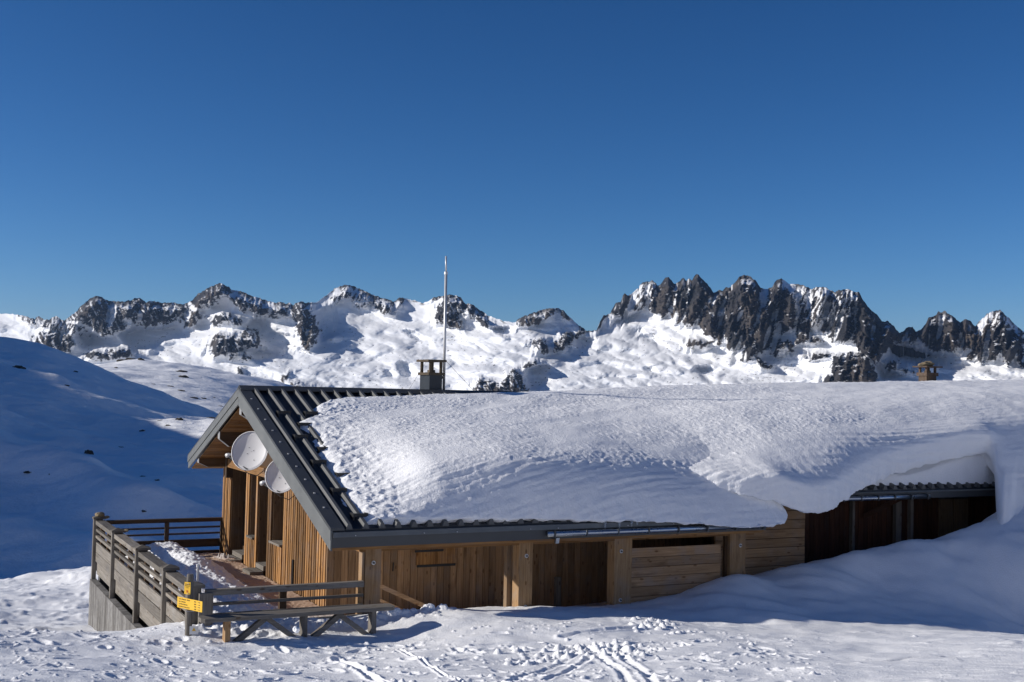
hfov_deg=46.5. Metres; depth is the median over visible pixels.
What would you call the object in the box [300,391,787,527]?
roof snow
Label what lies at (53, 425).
hill
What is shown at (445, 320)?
antenna mast
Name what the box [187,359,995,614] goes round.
mountain hut
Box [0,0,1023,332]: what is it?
sky
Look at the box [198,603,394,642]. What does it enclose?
bench
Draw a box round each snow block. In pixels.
[292,626,299,632]
[387,607,400,615]
[422,603,434,609]
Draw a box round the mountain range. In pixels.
[0,274,1023,391]
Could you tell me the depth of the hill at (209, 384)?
527.52 m
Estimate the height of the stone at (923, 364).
0.119 m
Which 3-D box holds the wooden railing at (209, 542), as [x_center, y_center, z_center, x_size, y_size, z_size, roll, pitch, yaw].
[-8.062,4.692,27.630,2.730,1.120,0.170,3,-3,-27]
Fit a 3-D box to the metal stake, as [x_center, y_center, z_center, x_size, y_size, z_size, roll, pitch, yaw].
[-5.174,4.191,19.573,0.048,1.040,0.049,-1,-3,40]
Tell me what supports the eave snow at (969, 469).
on the mountain hut
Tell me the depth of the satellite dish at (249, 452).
24.65 m
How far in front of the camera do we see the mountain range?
2600.90 m
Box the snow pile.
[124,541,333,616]
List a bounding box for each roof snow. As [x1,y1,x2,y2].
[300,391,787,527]
[561,379,1023,524]
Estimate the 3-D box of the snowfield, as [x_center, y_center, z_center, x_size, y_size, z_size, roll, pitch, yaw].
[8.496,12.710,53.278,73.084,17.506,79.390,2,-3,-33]
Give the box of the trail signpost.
[177,574,202,635]
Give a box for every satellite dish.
[225,431,268,476]
[260,461,294,499]
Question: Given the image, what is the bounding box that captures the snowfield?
[0,507,1023,681]
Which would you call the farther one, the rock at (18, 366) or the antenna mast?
the rock at (18, 366)
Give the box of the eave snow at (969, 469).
[874,454,994,485]
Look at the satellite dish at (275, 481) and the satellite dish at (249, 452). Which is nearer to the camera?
the satellite dish at (275, 481)
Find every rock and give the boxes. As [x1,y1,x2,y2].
[12,365,25,368]
[84,450,93,454]
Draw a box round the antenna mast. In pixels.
[409,256,472,389]
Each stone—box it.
[95,512,104,516]
[918,363,930,365]
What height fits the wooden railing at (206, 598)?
1.047 m
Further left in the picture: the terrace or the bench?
the terrace
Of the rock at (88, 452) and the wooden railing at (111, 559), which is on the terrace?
the wooden railing at (111, 559)
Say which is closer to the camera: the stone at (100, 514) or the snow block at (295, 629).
the snow block at (295, 629)
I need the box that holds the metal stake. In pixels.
[196,564,199,581]
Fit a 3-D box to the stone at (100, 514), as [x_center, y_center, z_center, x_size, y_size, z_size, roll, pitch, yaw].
[-9.364,3.956,27.040,0.214,0.142,0.183,2,-2,-21]
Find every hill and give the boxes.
[0,337,222,578]
[97,359,291,413]
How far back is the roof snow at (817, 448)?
26.20 m
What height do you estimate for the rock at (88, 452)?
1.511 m
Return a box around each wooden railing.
[91,516,204,623]
[105,517,222,555]
[198,580,363,625]
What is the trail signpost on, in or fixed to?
on the snowfield
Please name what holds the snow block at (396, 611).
on the snowfield
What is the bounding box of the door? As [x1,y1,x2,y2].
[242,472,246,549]
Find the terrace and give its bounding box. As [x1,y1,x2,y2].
[88,563,179,630]

